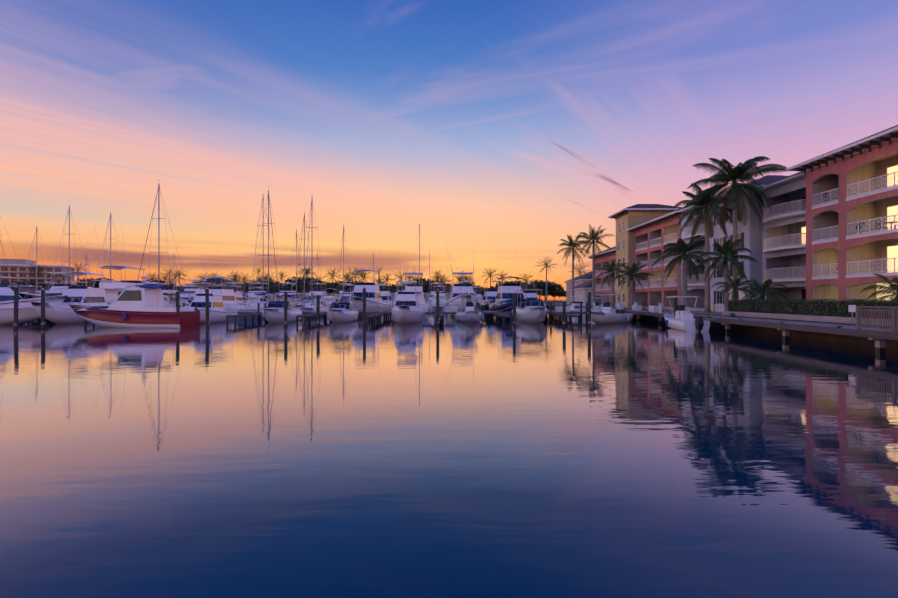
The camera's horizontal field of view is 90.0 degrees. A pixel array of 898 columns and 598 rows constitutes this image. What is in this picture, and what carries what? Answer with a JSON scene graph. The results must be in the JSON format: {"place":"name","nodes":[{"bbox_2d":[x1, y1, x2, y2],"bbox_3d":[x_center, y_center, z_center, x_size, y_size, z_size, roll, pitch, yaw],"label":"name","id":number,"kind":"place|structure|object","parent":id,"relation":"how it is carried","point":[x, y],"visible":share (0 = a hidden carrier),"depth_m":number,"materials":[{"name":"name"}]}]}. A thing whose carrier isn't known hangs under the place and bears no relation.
{"place":"outdoors","nodes":[
{"label":"outdoors","id":0,"kind":"place"},
{"bbox_2d":[76,277,108,287],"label":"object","id":1,"kind":"object","parent":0,"point":[95,285],"visible":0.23,"depth_m":144.01,"materials":[{"name":"beige concrete"}]},
{"bbox_2d":[0,299,897,597],"bbox_3d":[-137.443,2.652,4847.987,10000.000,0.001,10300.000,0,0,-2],"label":"water","id":2,"kind":"structure","parent":0,"point":[452,457],"depth_m":7.28,"materials":[{"name":"blue liquid"}]},
{"bbox_2d":[13,285,18,328],"bbox_3d":[-38.444,1.723,39.879,0.355,5.861,0.358,0,0,-2],"label":"pile","id":3,"kind":"object","parent":2,"relation":"in","point":[16,299],"visible":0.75,"depth_m":39.79,"materials":[{"name":"brown wood"}]},
{"bbox_2d":[0,273,67,324],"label":"motorboat","id":4,"kind":"object","parent":2,"relation":"on","point":[28,314],"visible":0.79,"depth_m":45.59,"materials":[{"name":"white plastic"}]},
{"bbox_2d":[19,227,54,295],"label":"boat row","id":5,"kind":"object","parent":2,"relation":"on","point":[36,261],"visible":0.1,"depth_m":85.76,"materials":[{"name":"white"}]},
{"bbox_2d":[41,288,44,327],"bbox_3d":[-37.443,1.823,41.413,0.355,5.661,0.368,0,0,-2],"label":"pile","id":6,"kind":"object","parent":2,"relation":"in","point":[42,307],"visible":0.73,"depth_m":41.30,"materials":[{"name":"brown wood"}]},
{"bbox_2d":[19,242,116,298],"bbox_3d":[-56.448,-3.052,66.538,5.147,12.953,15.755,0,0,0],"label":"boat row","id":7,"kind":"object","parent":2,"relation":"on","point":[56,287],"visible":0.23,"depth_m":64.89,"materials":[{"name":"white"}]},
{"bbox_2d":[48,206,88,288],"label":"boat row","id":8,"kind":"object","parent":2,"relation":"on","point":[69,246],"visible":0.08,"depth_m":84.39,"materials":[{"name":"silver metal"}]},
{"bbox_2d":[30,239,114,323],"bbox_3d":[-41.383,-1.929,50.379,4.146,10.543,12.650,0,0,-2],"label":"cruiser boat","id":9,"kind":"object","parent":2,"relation":"on","point":[54,314],"visible":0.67,"depth_m":48.70,"materials":[{"name":"white"}]},
{"bbox_2d":[93,213,129,287],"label":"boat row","id":10,"kind":"object","parent":2,"relation":"on","point":[110,218],"visible":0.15,"depth_m":85.09,"materials":[{"name":"silver metal"}]},
{"bbox_2d":[87,229,144,304],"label":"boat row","id":11,"kind":"object","parent":2,"relation":"on","point":[112,288],"visible":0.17,"depth_m":65.28,"materials":[{"name":"white"}]},
{"bbox_2d":[69,274,199,327],"bbox_3d":[-30.137,0.495,42.295,11.800,5.730,4.008,0,0,2],"label":"motorboat","id":12,"kind":"object","parent":2,"relation":"on","point":[143,306],"visible":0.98,"depth_m":40.95,"materials":[{"name":"red"}]},
{"bbox_2d":[136,183,192,306],"bbox_3d":[-41.834,-7.043,66.007,4.246,20.586,13.859,0,0,1],"label":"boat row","id":13,"kind":"object","parent":2,"relation":"on","point":[159,252],"visible":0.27,"depth_m":64.61,"materials":[{"name":"white"}]},
{"bbox_2d":[154,265,176,301],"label":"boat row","id":14,"kind":"object","parent":2,"relation":"on","point":[167,290],"visible":0.17,"depth_m":117.80,"materials":[{"name":"white"}]},
{"bbox_2d":[169,264,208,305],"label":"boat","id":15,"kind":"object","parent":2,"relation":"on","point":[183,298],"visible":0.33,"depth_m":84.56,"materials":[{"name":"white"}]},
{"bbox_2d":[184,266,207,292],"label":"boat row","id":16,"kind":"object","parent":2,"relation":"on","point":[196,289],"visible":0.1,"depth_m":117.14,"materials":[{"name":"white"}]},
{"bbox_2d":[205,287,209,326],"bbox_3d":[-22.755,1.773,42.274,0.342,5.761,0.377,0,0,-2],"label":"pile","id":17,"kind":"object","parent":2,"relation":"in","point":[207,305],"visible":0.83,"depth_m":42.16,"materials":[{"name":"brown wood"}]},
{"bbox_2d":[187,270,237,323],"bbox_3d":[-26.874,-0.651,50.248,3.454,7.627,10.500,0,0,-8],"label":"boat","id":18,"kind":"object","parent":2,"relation":"on","point":[217,314],"visible":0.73,"depth_m":49.12,"materials":[{"name":"white plastic"}]},
{"bbox_2d":[188,254,252,310],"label":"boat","id":19,"kind":"object","parent":2,"relation":"on","point":[228,295],"visible":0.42,"depth_m":66.40,"materials":[{"name":"white"}]},
{"bbox_2d":[224,271,247,304],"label":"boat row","id":20,"kind":"object","parent":2,"relation":"on","point":[239,299],"visible":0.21,"depth_m":87.97,"materials":[{"name":"white"}]},
{"bbox_2d":[226,313,261,323],"bbox_3d":[-23.054,2.952,51.800,1.060,2.400,9.220,0,0,-2],"label":"dock","id":21,"kind":"object","parent":2,"relation":"in","point":[243,315],"visible":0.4,"depth_m":49.63,"materials":[{"name":"wood"}]},
{"bbox_2d":[243,275,269,302],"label":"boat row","id":22,"kind":"object","parent":2,"relation":"on","point":[245,298],"visible":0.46,"depth_m":118.35,"materials":[{"name":"white"}]},
{"bbox_2d":[247,274,267,303],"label":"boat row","id":23,"kind":"object","parent":2,"relation":"on","point":[251,298],"visible":0.29,"depth_m":102.57,"materials":[{"name":"white"}]},
{"bbox_2d":[238,186,278,318],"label":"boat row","id":24,"kind":"object","parent":2,"relation":"on","point":[254,308],"visible":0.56,"depth_m":65.77,"materials":[{"name":"grey"}]},
{"bbox_2d":[248,198,275,304],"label":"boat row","id":25,"kind":"object","parent":2,"relation":"on","point":[271,295],"visible":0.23,"depth_m":84.45,"materials":[{"name":"white"}]},
{"bbox_2d":[261,277,302,322],"bbox_3d":[-19.355,0.000,50.999,3.336,6.404,9.400,0,0,-5],"label":"boat","id":26,"kind":"object","parent":2,"relation":"on","point":[274,316],"visible":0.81,"depth_m":50.01,"materials":[{"name":"white plastic"}]},
{"bbox_2d":[284,291,287,326],"bbox_3d":[-15.642,1.923,43.025,0.320,5.461,0.351,0,0,-2],"label":"pile","id":27,"kind":"object","parent":2,"relation":"in","point":[285,306],"visible":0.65,"depth_m":42.90,"materials":[{"name":"brown wood"}]},
{"bbox_2d":[275,270,302,301],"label":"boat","id":28,"kind":"object","parent":2,"relation":"on","point":[280,297],"visible":0.38,"depth_m":118.14,"materials":[{"name":"white"}]},
{"bbox_2d":[287,230,302,309],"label":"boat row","id":29,"kind":"object","parent":2,"relation":"on","point":[292,302],"visible":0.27,"depth_m":106.64,"materials":[{"name":"white"}]},
{"bbox_2d":[294,213,320,307],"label":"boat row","id":30,"kind":"object","parent":2,"relation":"on","point":[299,305],"visible":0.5,"depth_m":86.07,"materials":[{"name":"grey"}]},
{"bbox_2d":[296,313,326,323],"bbox_3d":[-15.757,2.952,52.007,1.060,2.400,9.220,0,0,-2],"label":"dock","id":31,"kind":"object","parent":2,"relation":"in","point":[306,316],"visible":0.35,"depth_m":48.43,"materials":[{"name":"wood"}]},
{"bbox_2d":[300,200,328,317],"bbox_3d":[-19.910,-6.168,65.984,3.849,18.757,12.582,0,0,-2],"label":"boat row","id":32,"kind":"object","parent":2,"relation":"on","point":[308,308],"visible":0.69,"depth_m":64.70,"materials":[{"name":"white"}]},
{"bbox_2d":[305,264,328,303],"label":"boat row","id":33,"kind":"object","parent":2,"relation":"on","point":[316,292],"visible":0.42,"depth_m":118.29,"materials":[{"name":"white"}]},
{"bbox_2d":[316,294,319,325],"bbox_3d":[-12.862,2.073,44.108,0.339,5.161,0.358,0,0,-2],"label":"pile","id":34,"kind":"object","parent":2,"relation":"in","point":[318,311],"visible":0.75,"depth_m":43.98,"materials":[{"name":"brown wood"}]},
{"bbox_2d":[322,278,338,306],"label":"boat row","id":35,"kind":"object","parent":2,"relation":"on","point":[328,300],"visible":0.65,"depth_m":103.05,"materials":[{"name":"white"}]},
{"bbox_2d":[327,288,358,322],"bbox_3d":[-12.537,0.125,51.598,3.040,6.105,8.600,0,0,-2],"label":"boat","id":36,"kind":"object","parent":2,"relation":"on","point":[336,314],"visible":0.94,"depth_m":50.57,"materials":[{"name":"white plastic"}]},
{"bbox_2d":[336,225,350,309],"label":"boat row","id":37,"kind":"object","parent":2,"relation":"on","point":[344,297],"visible":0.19,"depth_m":87.19,"materials":[{"name":"white"}]},
{"bbox_2d":[339,274,355,301],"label":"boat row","id":38,"kind":"object","parent":2,"relation":"on","point":[345,300],"visible":0.4,"depth_m":119.67,"materials":[{"name":"grey"}]},
{"bbox_2d":[108,303,587,319],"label":"pier","id":39,"kind":"structure","parent":2,"relation":"in","point":[477,306],"depth_m":56.96,"materials":[{"name":"brown wood"}]},
{"bbox_2d":[18,303,716,318],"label":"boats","id":40,"kind":"object","parent":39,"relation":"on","point":[341,310],"visible":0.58,"depth_m":45.07,"materials":[{"name":"white plastic"}]},
{"bbox_2d":[363,287,365,325],"bbox_3d":[-8.411,1.723,44.684,0.330,5.861,0.371,0,0,-2],"label":"pile","id":41,"kind":"object","parent":2,"relation":"in","point":[364,306],"visible":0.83,"depth_m":44.56,"materials":[{"name":"brown wood"}]},
{"bbox_2d":[348,243,389,317],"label":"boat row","id":42,"kind":"object","parent":2,"relation":"on","point":[373,297],"visible":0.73,"depth_m":66.23,"materials":[{"name":"white"}]},
{"bbox_2d":[366,313,384,323],"bbox_3d":[-8.460,2.952,52.214,1.060,2.400,9.220,0,0,-2],"label":"dock","id":43,"kind":"object","parent":2,"relation":"in","point":[375,315],"visible":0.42,"depth_m":50.76,"materials":[{"name":"wood"}]},
{"bbox_2d":[377,264,393,309],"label":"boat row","id":44,"kind":"object","parent":2,"relation":"on","point":[385,295],"visible":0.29,"depth_m":87.44,"materials":[{"name":"white"}]},
{"bbox_2d":[391,265,424,323],"bbox_3d":[-4.732,-1.329,50.369,3.842,9.101,11.500,0,0,-2],"label":"boat","id":45,"kind":"object","parent":2,"relation":"on","point":[406,303],"visible":0.96,"depth_m":48.43,"materials":[{"name":"white plastic"}]},
{"bbox_2d":[404,244,429,318],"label":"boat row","id":46,"kind":"object","parent":2,"relation":"on","point":[417,290],"visible":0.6,"depth_m":65.19,"materials":[{"name":"white"}]},
{"bbox_2d":[427,268,446,303],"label":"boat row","id":47,"kind":"object","parent":2,"relation":"on","point":[429,300],"visible":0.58,"depth_m":119.83,"materials":[{"name":"white"}]},
{"bbox_2d":[430,272,445,310],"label":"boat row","id":48,"kind":"object","parent":2,"relation":"on","point":[442,299],"visible":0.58,"depth_m":104.07,"materials":[{"name":"white"}]},
{"bbox_2d":[436,289,439,325],"bbox_3d":[-1.108,1.823,44.455,0.342,5.661,0.384,0,0,-2],"label":"pile","id":49,"kind":"object","parent":2,"relation":"in","point":[437,309],"visible":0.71,"depth_m":44.33,"materials":[{"name":"brown wood"}]},
{"bbox_2d":[446,246,477,316],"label":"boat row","id":50,"kind":"object","parent":2,"relation":"on","point":[457,292],"visible":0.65,"depth_m":65.78,"materials":[{"name":"white"}]},
{"bbox_2d":[455,291,483,322],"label":"boat","id":51,"kind":"object","parent":2,"relation":"on","point":[471,315],"visible":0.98,"depth_m":50.03,"materials":[{"name":"white plastic"}]},
{"bbox_2d":[480,272,502,311],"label":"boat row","id":52,"kind":"object","parent":2,"relation":"on","point":[489,296],"visible":0.52,"depth_m":86.27,"materials":[{"name":"white"}]},
{"bbox_2d":[492,313,511,323],"bbox_3d":[6.134,2.952,52.629,1.060,2.400,9.220,0,0,-2],"label":"dock","id":53,"kind":"object","parent":2,"relation":"in","point":[502,315],"visible":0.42,"depth_m":50.76,"materials":[{"name":"wood"}]},
{"bbox_2d":[488,251,526,315],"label":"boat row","id":54,"kind":"object","parent":2,"relation":"on","point":[504,298],"visible":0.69,"depth_m":66.82,"materials":[{"name":"white"}]},
{"bbox_2d":[513,292,515,325],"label":"pile","id":55,"kind":"object","parent":2,"relation":"in","point":[514,308],"visible":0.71,"depth_m":44.01,"materials":[{"name":"brown wood"}]},
{"bbox_2d":[521,266,537,298],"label":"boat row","id":56,"kind":"object","parent":2,"relation":"on","point":[531,295],"visible":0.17,"depth_m":88.35,"materials":[{"name":"white"}]},
{"bbox_2d":[512,284,547,322],"bbox_3d":[9.348,-0.240,51.424,3.602,6.985,10.200,0,0,0],"label":"boat","id":57,"kind":"object","parent":2,"relation":"on","point":[531,307],"visible":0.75,"depth_m":49.69,"materials":[{"name":"white plastic"}]},
{"bbox_2d":[562,300,565,326],"bbox_3d":[10.972,2.372,42.757,0.311,4.560,0.326,0,0,-2],"label":"pile","id":58,"kind":"object","parent":2,"relation":"in","point":[564,314],"visible":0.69,"depth_m":42.64,"materials":[{"name":"brown wood"}]},
{"bbox_2d":[549,313,579,323],"bbox_3d":[13.431,2.952,52.836,1.060,2.400,9.220,0,0,-2],"label":"dock","id":59,"kind":"object","parent":2,"relation":"in","point":[567,315],"visible":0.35,"depth_m":51.94,"materials":[{"name":"wood"}]},
{"bbox_2d":[568,284,585,314],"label":"express boat","id":60,"kind":"object","parent":2,"relation":"on","point":[574,306],"visible":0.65,"depth_m":77.97,"materials":[{"name":"white"}]},
{"bbox_2d":[588,291,590,326],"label":"pile","id":61,"kind":"object","parent":2,"relation":"in","point":[589,308],"visible":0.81,"depth_m":43.21,"materials":[{"name":"brown wood"}]},
{"bbox_2d":[587,274,632,323],"bbox_3d":[17.470,0.087,49.714,3.767,6.312,11.111,0,0,36],"label":"console boat","id":62,"kind":"object","parent":2,"relation":"on","point":[608,314],"visible":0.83,"depth_m":48.44,"materials":[{"name":"white plastic"}]},
{"bbox_2d":[580,303,652,319],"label":"pilings","id":63,"kind":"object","parent":2,"relation":"in","point":[620,312],"depth_m":59.63,"materials":[{"name":"brown wood"}]},
{"bbox_2d":[664,281,709,331],"bbox_3d":[20.539,0.321,39.738,2.400,5.738,7.201,0,0,4],"label":"console boat","id":64,"kind":"object","parent":2,"relation":"on","point":[683,319],"visible":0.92,"depth_m":38.48,"materials":[{"name":"white plastic"}]},
{"bbox_2d":[0,0,897,298],"label":"sky","id":65,"kind":"structure","parent":0,"point":[503,128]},
{"bbox_2d":[542,300,890,327],"bbox_3d":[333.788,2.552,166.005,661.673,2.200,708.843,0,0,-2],"label":"walkway","id":66,"kind":"structure","parent":0,"point":[552,301],"depth_m":34.32,"materials":[{"name":"grey concrete"}]},
{"bbox_2d":[535,257,555,302],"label":"palm tree","id":67,"kind":"object","parent":66,"relation":"on","point":[547,265],"visible":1,"depth_m":144.64,"materials":[{"name":"green plant"}]},
{"bbox_2d":[564,271,591,303],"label":"building","id":68,"kind":"structure","parent":66,"relation":"on","point":[581,279],"depth_m":131.40,"materials":[{"name":"paint"}]},
{"bbox_2d":[567,280,591,304],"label":"building","id":69,"kind":"structure","parent":66,"relation":"on","point":[582,289],"depth_m":105.83,"materials":[{"name":"paint"}]},
{"bbox_2d":[588,246,617,306],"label":"building","id":70,"kind":"structure","parent":66,"relation":"on","point":[602,258],"depth_m":88.93,"materials":[{"name":"paint"}]},
{"bbox_2d":[608,204,681,307],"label":"building","id":71,"kind":"structure","parent":66,"relation":"on","point":[631,216],"depth_m":75.12,"materials":[{"name":"paint"}]},
{"bbox_2d":[625,204,691,309],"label":"apartment building","id":72,"kind":"structure","parent":66,"relation":"on","point":[653,237],"depth_m":67.83,"materials":[{"name":"paint"}]},
{"bbox_2d":[672,175,786,311],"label":"apartment building","id":73,"kind":"structure","parent":66,"relation":"on","point":[750,233],"depth_m":51.40,"materials":[{"name":"paint"}]},
{"bbox_2d":[738,278,788,301],"bbox_3d":[27.866,-0.169,39.938,3.787,3.499,4.266,0,0,33],"label":"palm","id":74,"kind":"object","parent":66,"relation":"on","point":[765,289],"visible":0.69,"depth_m":39.85,"materials":[{"name":"green plant"}]},
{"bbox_2d":[757,171,805,301],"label":"apartment building","id":75,"kind":"structure","parent":66,"relation":"on","point":[784,242],"depth_m":44.70,"materials":[{"name":"paint"}]},
{"bbox_2d":[786,125,897,301],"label":"apartment building","id":76,"kind":"structure","parent":66,"relation":"on","point":[851,219],"depth_m":35.76,"materials":[{"name":"paint"}]},
{"bbox_2d":[860,274,897,300],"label":"palm","id":77,"kind":"object","parent":66,"relation":"on","point":[893,287],"visible":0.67,"depth_m":30.40,"materials":[{"name":"green plant"}]},
{"bbox_2d":[552,303,882,325],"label":"quay pavement","id":78,"kind":"structure","parent":0,"point":[703,312],"depth_m":48.17,"materials":[{"name":"grey concrete"}]},
{"bbox_2d":[573,224,613,302],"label":"palm","id":79,"kind":"object","parent":78,"relation":"on","point":[593,235],"visible":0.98,"depth_m":90.60,"materials":[{"name":"green plant"}]},
{"bbox_2d":[650,235,712,306],"bbox_3d":[27.333,-2.952,51.491,6.721,8.810,6.678,0,0,-2],"label":"palm","id":80,"kind":"object","parent":78,"relation":"on","point":[683,249],"visible":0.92,"depth_m":51.52,"materials":[{"name":"green plant"}]},
{"bbox_2d":[672,183,744,312],"bbox_3d":[27.939,-5.426,48.522,7.249,13.757,6.574,0,0,-44],"label":"palm","id":81,"kind":"object","parent":78,"relation":"on","point":[705,203],"visible":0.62,"depth_m":48.21,"materials":[{"name":"green plant"}]},
{"bbox_2d":[695,239,756,310],"bbox_3d":[27.235,-2.230,44.377,4.852,7.366,4.924,0,0,-11],"label":"palm","id":82,"kind":"object","parent":78,"relation":"on","point":[726,251],"visible":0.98,"depth_m":44.14,"materials":[{"name":"green plant"}]},
{"bbox_2d":[712,273,755,305],"bbox_3d":[26.831,-0.488,42.059,3.672,3.880,3.760,0,0,39],"label":"palm","id":83,"kind":"object","parent":78,"relation":"on","point":[733,284],"visible":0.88,"depth_m":41.81,"materials":[{"name":"green plant"}]},
{"bbox_2d":[688,156,787,299],"bbox_3d":[28.270,-6.401,44.519,8.705,15.706,8.965,0,0,-2],"label":"palm","id":84,"kind":"object","parent":78,"relation":"on","point":[735,192],"visible":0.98,"depth_m":44.24,"materials":[{"name":"green plant"}]},
{"bbox_2d":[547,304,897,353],"bbox_3d":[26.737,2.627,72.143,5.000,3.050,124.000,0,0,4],"label":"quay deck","id":85,"kind":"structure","parent":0,"point":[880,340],"depth_m":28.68,"materials":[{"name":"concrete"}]},
{"bbox_2d":[557,234,590,301],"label":"palm","id":86,"kind":"object","parent":85,"relation":"on","point":[571,243],"visible":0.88,"depth_m":97.55,"materials":[{"name":"green plant"}]},
{"bbox_2d":[595,260,629,307],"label":"palm","id":87,"kind":"object","parent":85,"relation":"on","point":[610,270],"visible":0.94,"depth_m":70.51,"materials":[{"name":"green plant"}]},
{"bbox_2d":[611,261,653,308],"bbox_3d":[25.514,-1.933,62.693,5.110,6.770,5.023,0,0,-32],"label":"palm","id":88,"kind":"object","parent":85,"relation":"on","point":[635,268],"visible":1,"depth_m":62.49,"materials":[{"name":"green plant"}]},
{"bbox_2d":[707,305,855,327],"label":"quay fittings","id":89,"kind":"object","parent":85,"relation":"on","point":[852,308],"visible":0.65,"depth_m":26.28,"materials":[{"name":"grey metal"}]},
{"bbox_2d":[727,298,897,318],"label":"hedge","id":90,"kind":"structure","parent":85,"relation":"on","point":[837,308],"depth_m":30.59,"materials":[{"name":"green plant"}]},
{"bbox_2d":[856,306,897,332],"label":"quay fence","id":91,"kind":"structure","parent":85,"relation":"on","point":[894,319],"depth_m":21.39,"materials":[{"name":"brown wood"}]},
{"bbox_3d":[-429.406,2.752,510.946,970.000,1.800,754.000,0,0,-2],"label":"shore","id":92,"kind":"structure","parent":0,"visible":0},
{"bbox_2d":[6,279,52,289],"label":"tree","id":93,"kind":"object","parent":92,"relation":"on","point":[30,282],"visible":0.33,"depth_m":175.53,"materials":[{"name":"green plant"}]},
{"bbox_2d":[0,259,74,284],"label":"building","id":94,"kind":"structure","parent":92,"relation":"on","point":[13,265],"depth_m":243.94,"materials":[{"name":"beige paint"}]},
{"bbox_2d":[185,278,245,288],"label":"house","id":95,"kind":"structure","parent":92,"relation":"on","point":[219,281],"depth_m":156.63,"materials":[{"name":"tile"}]},
{"bbox_2d":[202,285,248,295],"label":"house front","id":96,"kind":"structure","parent":92,"relation":"on","point":[235,287],"depth_m":145.51,"materials":[{"name":"tile"}]},
{"bbox_2d":[249,281,277,294],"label":"tree","id":97,"kind":"object","parent":92,"relation":"on","point":[265,289],"visible":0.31,"depth_m":155.13,"materials":[{"name":"green plant"}]},
{"bbox_2d":[269,282,310,293],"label":"tree","id":98,"kind":"object","parent":92,"relation":"on","point":[276,288],"visible":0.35,"depth_m":146.24,"materials":[{"name":"green plant"}]},
{"bbox_2d":[276,286,331,302],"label":"trees","id":99,"kind":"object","parent":92,"relation":"on","point":[307,289],"depth_m":145.35,"materials":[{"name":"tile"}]},
{"bbox_2d":[282,276,336,290],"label":"tree","id":100,"kind":"object","parent":92,"relation":"on","point":[307,283],"visible":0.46,"depth_m":146.74,"materials":[{"name":"green plant"}]},
{"bbox_2d":[324,282,355,292],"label":"tree","id":101,"kind":"object","parent":92,"relation":"on","point":[339,286],"visible":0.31,"depth_m":145.94,"materials":[{"name":"green plant"}]},
{"bbox_2d":[379,283,404,291],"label":"tree","id":102,"kind":"object","parent":92,"relation":"on","point":[393,286],"visible":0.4,"depth_m":149.43,"materials":[{"name":"green plant"}]},
{"bbox_2d":[401,278,447,290],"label":"tree","id":103,"kind":"object","parent":92,"relation":"on","point":[424,285],"visible":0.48,"depth_m":158.48,"materials":[{"name":"green plant"}]},
{"bbox_2d":[424,286,451,300],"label":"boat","id":104,"kind":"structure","parent":92,"relation":"on","point":[448,289],"depth_m":150.63,"materials":[{"name":"plastic"}]},
{"bbox_2d":[476,283,525,295],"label":"tree","id":105,"kind":"object","parent":92,"relation":"on","point":[482,291],"visible":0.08,"depth_m":152.24,"materials":[{"name":"green plant"}]},
{"bbox_2d":[521,286,550,295],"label":"tree","id":106,"kind":"object","parent":92,"relation":"on","point":[540,292],"visible":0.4,"depth_m":165.68,"materials":[{"name":"green plant"}]},
{"bbox_2d":[521,280,561,298],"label":"tree","id":107,"kind":"object","parent":92,"relation":"on","point":[540,284],"visible":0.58,"depth_m":170.84,"materials":[{"name":"green plant"}]},
{"bbox_2d":[547,289,565,302],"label":"tree","id":108,"kind":"object","parent":92,"relation":"on","point":[562,293],"visible":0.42,"depth_m":179.34,"materials":[{"name":"green plant"}]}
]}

